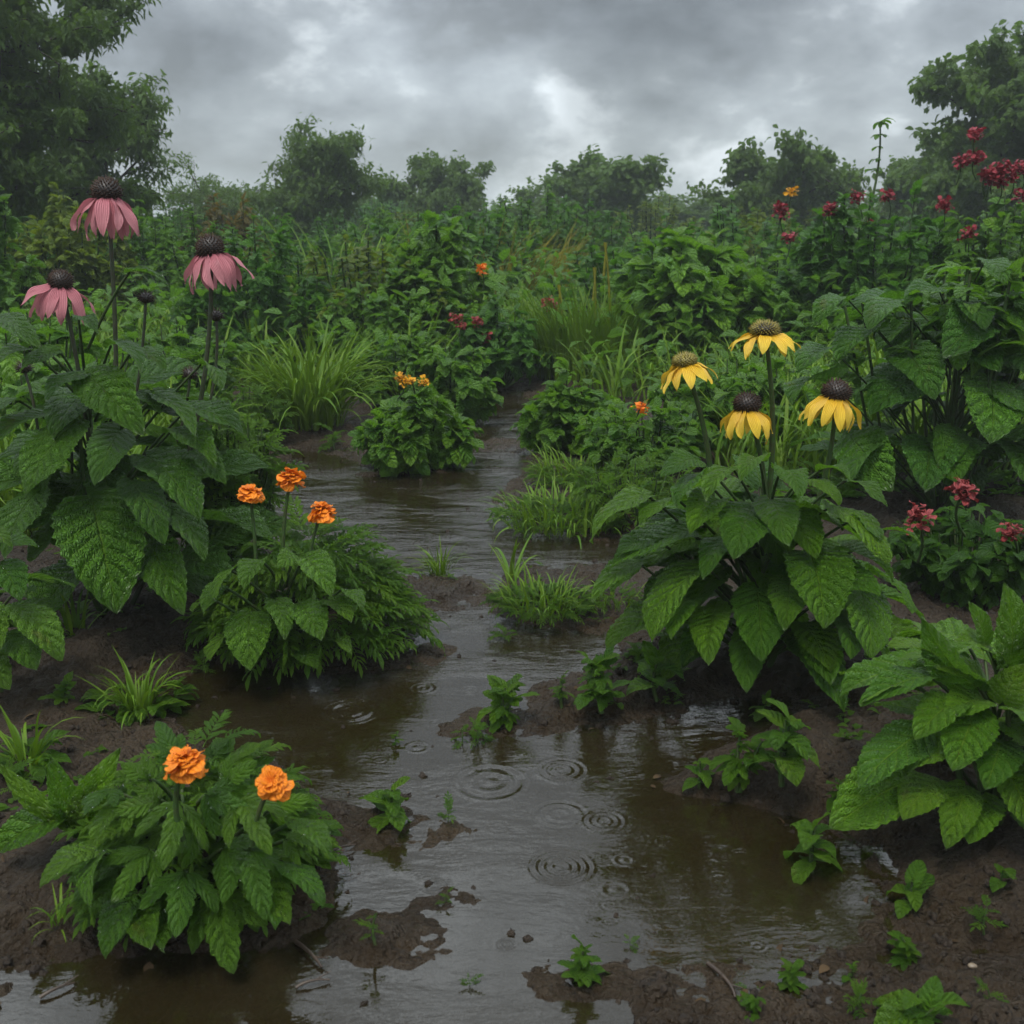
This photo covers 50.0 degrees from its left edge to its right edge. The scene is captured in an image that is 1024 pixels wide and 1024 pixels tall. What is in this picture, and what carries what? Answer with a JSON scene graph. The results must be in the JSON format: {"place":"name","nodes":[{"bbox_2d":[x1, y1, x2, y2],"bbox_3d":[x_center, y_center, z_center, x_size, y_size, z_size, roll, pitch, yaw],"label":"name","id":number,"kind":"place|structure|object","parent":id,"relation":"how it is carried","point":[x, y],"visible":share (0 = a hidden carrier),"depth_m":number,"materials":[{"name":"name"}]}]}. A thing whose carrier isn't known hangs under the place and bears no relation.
{"place":"outdoors","nodes":[
{"label":"outdoors","id":0,"kind":"place"},
{"bbox_2d":[201,197,423,299],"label":"tall grass","id":1,"kind":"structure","parent":0,"point":[311,245],"depth_m":7.42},
{"bbox_2d":[219,315,406,430],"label":"ornamental grass","id":2,"kind":"object","parent":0,"point":[312,396],"depth_m":4.08,"materials":[{"name":"plant"}]},
{"bbox_2d":[357,213,602,306],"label":"tall grass","id":3,"kind":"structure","parent":0,"point":[509,265],"depth_m":8.92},
{"bbox_2d":[0,390,989,1023],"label":"water","id":4,"kind":"structure","parent":0,"point":[556,852],"depth_m":1.45,"materials":[{"name":"liquid"}]},
{"bbox_2d":[195,456,718,1006],"bbox_3d":[-0.199,0.170,2.444,0.930,0.014,2.632,-3,15,-12],"label":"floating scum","id":5,"kind":"object","parent":4,"relation":"on","point":[511,932],"visible":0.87,"depth_m":1.56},
{"bbox_2d":[783,812,842,883],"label":"seedling","id":6,"kind":"object","parent":4,"relation":"on","point":[803,868],"visible":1,"depth_m":1.37,"materials":[{"name":"green plant"}]},
{"bbox_2d":[0,223,1023,1023],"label":"ground","id":7,"kind":"structure","parent":0,"point":[90,655],"depth_m":1.55,"materials":[{"name":"soil"}]},
{"bbox_2d":[0,185,55,340],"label":"bush","id":8,"kind":"object","parent":7,"relation":"on","point":[27,276],"visible":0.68,"depth_m":5.44,"materials":[{"name":"green plant"}]},
{"bbox_2d":[0,525,75,692],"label":"leafy plant","id":9,"kind":"object","parent":7,"relation":"on","point":[36,622],"visible":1,"depth_m":1.72,"materials":[{"name":"green plant"}]},
{"bbox_2d":[0,705,82,782],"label":"grass tuft","id":10,"kind":"object","parent":7,"relation":"on","point":[16,745],"visible":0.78,"depth_m":1.59,"materials":[{"name":"green plant"}]},
{"bbox_2d":[26,882,71,941],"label":"grass tuft","id":11,"kind":"object","parent":7,"relation":"on","point":[60,898],"visible":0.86,"depth_m":1.27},
{"bbox_2d":[37,671,76,704],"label":"seedling","id":12,"kind":"object","parent":7,"relation":"on","point":[59,693],"visible":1,"depth_m":1.79,"materials":[{"name":"green plant"}]},
{"bbox_2d":[0,747,124,852],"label":"weed","id":13,"kind":"object","parent":7,"relation":"on","point":[40,814],"visible":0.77,"depth_m":1.32,"materials":[{"name":"green plant"}]},
{"bbox_2d":[3,182,143,324],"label":"bush","id":14,"kind":"object","parent":7,"relation":"on","point":[78,259],"visible":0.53,"depth_m":6.63,"materials":[{"name":"green plant"}]},
{"bbox_2d":[42,587,107,636],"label":"grass tuft","id":15,"kind":"object","parent":7,"relation":"on","point":[71,620],"visible":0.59,"depth_m":2.10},
{"bbox_2d":[0,306,150,462],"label":"shrub","id":16,"kind":"object","parent":7,"relation":"on","point":[56,332],"visible":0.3,"depth_m":3.17,"materials":[{"name":"green plant"}]},
{"bbox_2d":[0,0,175,232],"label":"tree","id":17,"kind":"object","parent":7,"relation":"on","point":[26,32],"visible":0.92,"depth_m":8.18,"materials":[{"name":"green plant"}]},
{"bbox_2d":[18,59,182,252],"bbox_3d":[-4.429,-3.536,11.463,1.949,2.402,1.951,0,15,0],"label":"tree","id":18,"kind":"object","parent":7,"relation":"on","point":[138,148],"visible":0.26,"depth_m":11.19,"materials":[{"name":"green plant"}]},
{"bbox_2d":[44,227,171,311],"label":"wild bush","id":19,"kind":"object","parent":7,"relation":"on","point":[140,263],"visible":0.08,"depth_m":7.30,"materials":[{"name":"green plant"}]},
{"bbox_2d":[74,644,199,729],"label":"grass tuft","id":20,"kind":"object","parent":7,"relation":"on","point":[136,706],"visible":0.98,"depth_m":1.82,"materials":[{"name":"green plant"}]},
{"bbox_2d":[0,174,287,614],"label":"coneflower plant","id":21,"kind":"object","parent":7,"relation":"on","point":[100,512],"visible":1,"depth_m":1.96,"materials":[{"name":"green plant"}]},
{"bbox_2d":[94,199,193,313],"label":"bush","id":22,"kind":"object","parent":7,"relation":"on","point":[149,234],"visible":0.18,"depth_m":7.64,"materials":[{"name":"green plant"}]},
{"bbox_2d":[101,313,245,417],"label":"shrub","id":23,"kind":"object","parent":7,"relation":"on","point":[177,344],"visible":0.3,"depth_m":3.96,"materials":[{"name":"green plant"}]},
{"bbox_2d":[138,204,218,244],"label":"wild bush","id":24,"kind":"object","parent":7,"relation":"on","point":[180,230],"visible":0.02,"depth_m":11.09,"materials":[{"name":"green plant"}]},
{"bbox_2d":[39,709,350,973],"bbox_3d":[-0.374,0.336,1.305,0.372,0.273,0.372,0,15,0],"label":"marigold plant","id":25,"kind":"object","parent":7,"relation":"on","point":[101,855],"visible":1,"depth_m":1.19,"materials":[{"name":"green plant"}]},
{"bbox_2d":[103,204,290,322],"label":"wild bush","id":26,"kind":"object","parent":7,"relation":"on","point":[177,268],"visible":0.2,"depth_m":6.81,"materials":[{"name":"green plant"}]},
{"bbox_2d":[121,149,280,234],"bbox_3d":[-4.592,-4.514,16.251,3.636,1.630,2.362,9,18,30],"label":"tree","id":27,"kind":"object","parent":7,"relation":"on","point":[195,197],"visible":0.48,"depth_m":15.79,"materials":[{"name":"green plant"}]},
{"bbox_2d":[138,397,308,559],"bbox_3d":[-0.655,-0.065,2.444,0.359,0.406,0.356,3,15,13],"label":"shrub","id":28,"kind":"object","parent":7,"relation":"on","point":[259,478],"visible":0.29,"depth_m":2.40,"materials":[{"name":"green plant"}]},
{"bbox_2d":[177,192,302,274],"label":"bush","id":29,"kind":"object","parent":7,"relation":"on","point":[214,213],"visible":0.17,"depth_m":9.07,"materials":[{"name":"green plant"}]},
{"bbox_2d":[199,383,299,443],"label":"shrub","id":30,"kind":"object","parent":7,"relation":"on","point":[276,407],"visible":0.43,"depth_m":3.88,"materials":[{"name":"green plant"}]},
{"bbox_2d":[167,214,332,368],"bbox_3d":[-1.295,-1.101,5.572,0.852,0.799,0.912,0,15,0],"label":"bush","id":31,"kind":"object","parent":7,"relation":"on","point":[270,282],"visible":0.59,"depth_m":5.44,"materials":[{"name":"green plant"}]},
{"bbox_2d":[182,207,334,288],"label":"wild bush","id":32,"kind":"object","parent":7,"relation":"on","point":[323,244],"visible":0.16,"depth_m":9.29,"materials":[{"name":"green plant"}]},
{"bbox_2d":[170,467,449,690],"bbox_3d":[-0.377,0.083,2.023,0.511,0.398,0.497,0,15,0],"label":"marigold plant","id":33,"kind":"object","parent":7,"relation":"on","point":[247,636],"visible":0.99,"depth_m":1.94,"materials":[{"name":"green plant"}]},
{"bbox_2d":[236,112,394,256],"bbox_3d":[-2.489,-4.173,14.424,1.881,2.033,1.825,8,17,28],"label":"tree","id":34,"kind":"object","parent":7,"relation":"on","point":[322,176],"visible":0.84,"depth_m":13.99,"materials":[{"name":"green plant"}]},
{"bbox_2d":[241,247,396,317],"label":"wild bush","id":35,"kind":"object","parent":7,"relation":"on","point":[299,278],"visible":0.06,"depth_m":6.32,"materials":[{"name":"green plant"}]},
{"bbox_2d":[295,206,389,260],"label":"wild bush","id":36,"kind":"object","parent":7,"relation":"on","point":[320,231],"visible":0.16,"depth_m":11.41,"materials":[{"name":"green plant"}]},
{"bbox_2d":[302,202,410,274],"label":"bush","id":37,"kind":"object","parent":7,"relation":"on","point":[382,219],"visible":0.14,"depth_m":9.63,"materials":[{"name":"green plant"}]},
{"bbox_2d":[304,281,450,380],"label":"bush","id":38,"kind":"object","parent":7,"relation":"on","point":[396,314],"visible":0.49,"depth_m":5.35,"materials":[{"name":"green plant"}]},
{"bbox_2d":[269,234,490,338],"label":"wild bush","id":39,"kind":"object","parent":7,"relation":"on","point":[368,274],"visible":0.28,"depth_m":5.82,"materials":[{"name":"green plant"}]},
{"bbox_2d":[349,198,414,226],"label":"wild bush","id":40,"kind":"object","parent":7,"relation":"on","point":[391,207],"visible":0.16,"depth_m":21.50,"materials":[{"name":"green plant"}]},
{"bbox_2d":[359,776,410,832],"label":"seedling","id":41,"kind":"object","parent":7,"relation":"on","point":[388,801],"visible":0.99,"depth_m":1.48,"materials":[{"name":"green plant"}]},
{"bbox_2d":[349,329,438,404],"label":"bush","id":42,"kind":"object","parent":7,"relation":"on","point":[407,348],"visible":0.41,"depth_m":4.63,"materials":[{"name":"green plant"}]},
{"bbox_2d":[347,371,483,476],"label":"marigold bush","id":43,"kind":"object","parent":7,"relation":"on","point":[411,435],"visible":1,"depth_m":3.52,"materials":[{"name":"green plant"}]},
{"bbox_2d":[329,198,524,297],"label":"wild bush","id":44,"kind":"object","parent":7,"relation":"on","point":[487,243],"visible":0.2,"depth_m":8.07,"materials":[{"name":"green plant"}]},
{"bbox_2d":[372,148,496,230],"bbox_3d":[-1.297,-5.190,18.437,2.057,1.789,1.833,5,16,17],"label":"tree","id":45,"kind":"object","parent":7,"relation":"on","point":[438,192],"visible":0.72,"depth_m":18.10,"materials":[{"name":"green plant"}]},
{"bbox_2d":[376,210,497,350],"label":"bush","id":46,"kind":"object","parent":7,"relation":"on","point":[443,261],"visible":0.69,"depth_m":5.77,"materials":[{"name":"green plant"}]},
{"bbox_2d":[403,535,470,575],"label":"grass tuft","id":47,"kind":"object","parent":7,"relation":"on","point":[440,570],"visible":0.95,"depth_m":2.52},
{"bbox_2d":[400,343,505,424],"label":"bush","id":48,"kind":"object","parent":7,"relation":"on","point":[471,395],"visible":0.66,"depth_m":4.29,"materials":[{"name":"green plant"}]},
{"bbox_2d":[466,716,495,748],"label":"seedling","id":49,"kind":"object","parent":7,"relation":"on","point":[478,728],"visible":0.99,"depth_m":1.73,"materials":[{"name":"green plant"}]},
{"bbox_2d":[409,202,556,299],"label":"wild bush","id":50,"kind":"object","parent":7,"relation":"on","point":[497,226],"visible":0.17,"depth_m":8.92,"materials":[{"name":"green plant"}]},
{"bbox_2d":[448,263,557,387],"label":"bush","id":51,"kind":"object","parent":7,"relation":"on","point":[487,328],"visible":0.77,"depth_m":5.10,"materials":[{"name":"green plant"}]},
{"bbox_2d":[0,456,1013,1014],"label":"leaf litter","id":52,"kind":"object","parent":7,"relation":"on","point":[780,946],"visible":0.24,"depth_m":1.28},
{"bbox_2d":[476,674,539,733],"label":"seedling","id":53,"kind":"object","parent":7,"relation":"on","point":[501,693],"visible":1,"depth_m":1.77,"materials":[{"name":"green plant"}]},
{"bbox_2d":[0,376,1021,1001],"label":"ground weeds","id":54,"kind":"object","parent":7,"relation":"on","point":[406,632],"visible":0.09,"depth_m":1.81,"materials":[{"name":"green plant"}]},
{"bbox_2d":[0,220,1023,537],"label":"grass","id":55,"kind":"structure","parent":7,"relation":"on","point":[614,374],"depth_m":4.65,"materials":[{"name":"plant"}]},
{"bbox_2d":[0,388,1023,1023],"bbox_3d":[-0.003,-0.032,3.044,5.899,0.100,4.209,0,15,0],"label":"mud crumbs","id":56,"kind":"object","parent":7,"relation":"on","point":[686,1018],"visible":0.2,"depth_m":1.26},
{"bbox_2d":[3,217,1023,498],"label":"weeds","id":57,"kind":"object","parent":7,"relation":"on","point":[835,477],"visible":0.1,"depth_m":5.25,"materials":[{"name":"green plant"}]},
{"bbox_2d":[488,532,543,581],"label":"grass tuft","id":58,"kind":"object","parent":7,"relation":"on","point":[510,572],"visible":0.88,"depth_m":2.49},
{"bbox_2d":[496,176,563,227],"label":"tree","id":59,"kind":"object","parent":7,"relation":"on","point":[531,194],"visible":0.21,"depth_m":20.99,"materials":[{"name":"green plant"}]},
{"bbox_2d":[474,195,588,257],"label":"wild bush","id":60,"kind":"object","parent":7,"relation":"on","point":[532,215],"visible":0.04,"depth_m":11.32,"materials":[{"name":"green plant"}]},
{"bbox_2d":[474,184,607,262],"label":"wild bush","id":61,"kind":"object","parent":7,"relation":"on","point":[523,210],"visible":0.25,"depth_m":10.62,"materials":[{"name":"green plant"}]},
{"bbox_2d":[480,557,608,628],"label":"grass clump","id":62,"kind":"object","parent":7,"relation":"on","point":[521,592],"visible":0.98,"depth_m":2.22,"materials":[{"name":"green plant"}]},
{"bbox_2d":[478,466,634,548],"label":"grass clump","id":63,"kind":"object","parent":7,"relation":"on","point":[532,502],"visible":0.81,"depth_m":2.87,"materials":[{"name":"green plant"}]},
{"bbox_2d":[509,357,632,456],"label":"bush","id":64,"kind":"object","parent":7,"relation":"on","point":[558,409],"visible":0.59,"depth_m":3.70,"materials":[{"name":"green plant"}]},
{"bbox_2d":[503,194,650,288],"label":"bush","id":65,"kind":"object","parent":7,"relation":"on","point":[566,229],"visible":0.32,"depth_m":10.49,"materials":[{"name":"green plant"}]},
{"bbox_2d":[516,438,644,490],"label":"grass clump","id":66,"kind":"object","parent":7,"relation":"on","point":[567,472],"visible":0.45,"depth_m":3.31,"materials":[{"name":"green plant"}]},
{"bbox_2d":[500,242,666,382],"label":"tall grass","id":67,"kind":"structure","parent":7,"relation":"on","point":[588,323],"depth_m":5.25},
{"bbox_2d":[557,934,609,986],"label":"seedling","id":68,"kind":"object","parent":7,"relation":"on","point":[582,971],"visible":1,"depth_m":1.17,"materials":[{"name":"green plant"}]},
{"bbox_2d":[573,645,631,713],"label":"seedling","id":69,"kind":"object","parent":7,"relation":"on","point":[597,679],"visible":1,"depth_m":1.76,"materials":[{"name":"green plant"}]},
{"bbox_2d":[539,144,674,242],"bbox_3d":[1.613,-5.171,18.222,2.341,1.865,2.819,0,15,0],"label":"tree","id":70,"kind":"object","parent":7,"relation":"on","point":[623,183],"visible":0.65,"depth_m":17.65,"materials":[{"name":"green plant"}]},
{"bbox_2d":[571,580,646,615],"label":"grass clump","id":71,"kind":"object","parent":7,"relation":"on","point":[630,593],"visible":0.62,"depth_m":2.25,"materials":[{"name":"green plant"}]},
{"bbox_2d":[556,446,702,533],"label":"shrub","id":72,"kind":"object","parent":7,"relation":"on","point":[653,482],"visible":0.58,"depth_m":2.90,"materials":[{"name":"green plant"}]},
{"bbox_2d":[530,213,740,326],"bbox_3d":[0.680,-1.236,6.056,1.237,0.802,1.149,3,15,13],"label":"wild bush","id":73,"kind":"object","parent":7,"relation":"on","point":[596,260],"visible":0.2,"depth_m":6.22,"materials":[{"name":"green plant"}]},
{"bbox_2d":[594,195,705,249],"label":"wild bush","id":74,"kind":"object","parent":7,"relation":"on","point":[646,215],"visible":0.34,"depth_m":15.53,"materials":[{"name":"green plant"}]},
{"bbox_2d":[575,396,733,474],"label":"shrub","id":75,"kind":"object","parent":7,"relation":"on","point":[657,433],"visible":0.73,"depth_m":3.33,"materials":[{"name":"green plant"}]},
{"bbox_2d":[626,641,684,701],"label":"seedling","id":76,"kind":"object","parent":7,"relation":"on","point":[650,666],"visible":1,"depth_m":1.82,"materials":[{"name":"green plant"}]},
{"bbox_2d":[598,226,784,372],"bbox_3d":[0.918,-1.017,5.509,0.886,0.801,0.896,6,16,22],"label":"bush","id":77,"kind":"object","parent":7,"relation":"on","point":[692,274],"visible":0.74,"depth_m":5.31,"materials":[{"name":"green plant"}]},
{"bbox_2d":[647,187,744,230],"bbox_3d":[4.295,-6.791,25.003,3.932,1.107,4.781,-6,16,-22],"label":"tree","id":78,"kind":"object","parent":7,"relation":"on","point":[697,210],"visible":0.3,"depth_m":24.15,"materials":[{"name":"green plant"}]},
{"bbox_2d":[682,758,714,791],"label":"seedling","id":79,"kind":"object","parent":7,"relation":"on","point":[703,775],"visible":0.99,"depth_m":1.56,"materials":[{"name":"green plant"}]},
{"bbox_2d":[709,716,767,792],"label":"seedling","id":80,"kind":"object","parent":7,"relation":"on","point":[733,767],"visible":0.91,"depth_m":1.53,"materials":[{"name":"green plant"}]},
{"bbox_2d":[643,349,834,442],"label":"shrub","id":81,"kind":"object","parent":7,"relation":"on","point":[755,379],"visible":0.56,"depth_m":3.68,"materials":[{"name":"green plant"}]},
{"bbox_2d":[739,991,765,1020],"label":"seedling","id":82,"kind":"object","parent":7,"relation":"on","point":[750,1002],"visible":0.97,"depth_m":1.13,"materials":[{"name":"green plant"}]},
{"bbox_2d":[693,195,814,278],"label":"wild bush","id":83,"kind":"object","parent":7,"relation":"on","point":[736,235],"visible":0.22,"depth_m":8.21,"materials":[{"name":"green plant"}]},
{"bbox_2d":[705,208,803,278],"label":"bush","id":84,"kind":"object","parent":7,"relation":"on","point":[759,220],"visible":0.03,"depth_m":9.96,"materials":[{"name":"green plant"}]},
{"bbox_2d":[589,318,924,711],"bbox_3d":[0.420,-0.025,1.893,0.605,0.626,0.560,0,15,0],"label":"yellow coneflower plant","id":85,"kind":"object","parent":7,"relation":"on","point":[781,583],"visible":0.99,"depth_m":1.74,"materials":[{"name":"green plant"}]},
{"bbox_2d":[738,242,802,310],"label":"wild bush","id":86,"kind":"object","parent":7,"relation":"on","point":[770,263],"visible":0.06,"depth_m":6.37,"materials":[{"name":"green plant"}]},
{"bbox_2d":[686,124,875,229],"bbox_3d":[3.782,-4.379,15.445,2.508,1.912,2.112,0,15,0],"label":"tree","id":87,"kind":"object","parent":7,"relation":"on","point":[818,178],"visible":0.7,"depth_m":15.02,"materials":[{"name":"green plant"}]},
{"bbox_2d":[745,698,820,786],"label":"seedling","id":88,"kind":"object","parent":7,"relation":"on","point":[790,745],"visible":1,"depth_m":1.48,"materials":[{"name":"green plant"}]},
{"bbox_2d":[777,958,808,994],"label":"seedling","id":89,"kind":"object","parent":7,"relation":"on","point":[789,975],"visible":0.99,"depth_m":1.18,"materials":[{"name":"green plant"}]},
{"bbox_2d":[742,293,874,369],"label":"bush","id":90,"kind":"object","parent":7,"relation":"on","point":[793,312],"visible":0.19,"depth_m":5.31,"materials":[{"name":"green plant"}]},
{"bbox_2d":[842,977,881,1018],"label":"seedling","id":91,"kind":"object","parent":7,"relation":"on","point":[860,989],"visible":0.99,"depth_m":1.13,"materials":[{"name":"green plant"}]},
{"bbox_2d":[784,243,947,355],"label":"wild bush","id":92,"kind":"object","parent":7,"relation":"on","point":[808,306],"visible":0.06,"depth_m":5.62,"materials":[{"name":"green plant"}]},
{"bbox_2d":[770,118,970,346],"bbox_3d":[1.812,-1.362,5.625,1.020,1.239,1.102,0,15,0],"label":"rose bush","id":93,"kind":"object","parent":7,"relation":"on","point":[830,248],"visible":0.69,"depth_m":5.50,"materials":[{"name":"green plant"}]},
{"bbox_2d":[783,257,1023,508],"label":"leafy shrub","id":94,"kind":"object","parent":7,"relation":"on","point":[973,325],"visible":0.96,"depth_m":2.73,"materials":[{"name":"green plant"}]},
{"bbox_2d":[887,930,921,970],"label":"seedling","id":95,"kind":"object","parent":7,"relation":"on","point":[904,956],"visible":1,"depth_m":1.21,"materials":[{"name":"green plant"}]},
{"bbox_2d":[854,121,963,245],"bbox_3d":[6.282,-4.763,16.448,2.269,2.057,2.180,8,17,26],"label":"tree","id":96,"kind":"object","parent":7,"relation":"on","point":[899,174],"visible":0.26,"depth_m":16.11,"materials":[{"name":"green plant"}]},
{"bbox_2d":[886,860,934,918],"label":"seedling","id":97,"kind":"object","parent":7,"relation":"on","point":[919,881],"visible":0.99,"depth_m":1.30,"materials":[{"name":"green plant"}]},
{"bbox_2d":[872,976,969,1023],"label":"seedling","id":98,"kind":"object","parent":7,"relation":"on","point":[928,1001],"visible":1,"depth_m":1.09,"materials":[{"name":"green plant"}]},
{"bbox_2d":[829,582,1023,849],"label":"leafy plant","id":99,"kind":"object","parent":7,"relation":"on","point":[960,724],"visible":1,"depth_m":1.34,"materials":[{"name":"green plant"}]},
{"bbox_2d":[887,477,1023,608],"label":"bee balm plant","id":100,"kind":"object","parent":7,"relation":"on","point":[953,567],"visible":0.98,"depth_m":2.25,"materials":[{"name":"green plant"}]},
{"bbox_2d":[902,19,1023,234],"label":"tree","id":101,"kind":"object","parent":7,"relation":"on","point":[989,94],"visible":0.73,"depth_m":11.94,"materials":[{"name":"green plant"}]},
{"bbox_2d":[911,127,1023,312],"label":"rose bush","id":102,"kind":"object","parent":7,"relation":"on","point":[1008,228],"visible":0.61,"depth_m":4.92,"materials":[{"name":"green plant"}]},
{"bbox_2d":[960,895,1007,934],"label":"seedling","id":103,"kind":"object","parent":7,"relation":"on","point":[978,916],"visible":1,"depth_m":1.25,"materials":[{"name":"green plant"}]},
{"bbox_2d":[989,863,1016,892],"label":"seedling","id":104,"kind":"object","parent":7,"relation":"on","point":[995,884],"visible":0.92,"depth_m":1.29,"materials":[{"name":"green plant"}]},
{"bbox_2d":[35,0,1023,216],"label":"sky","id":105,"kind":"structure","parent":0,"point":[521,86],"materials":[{"name":"grey"}]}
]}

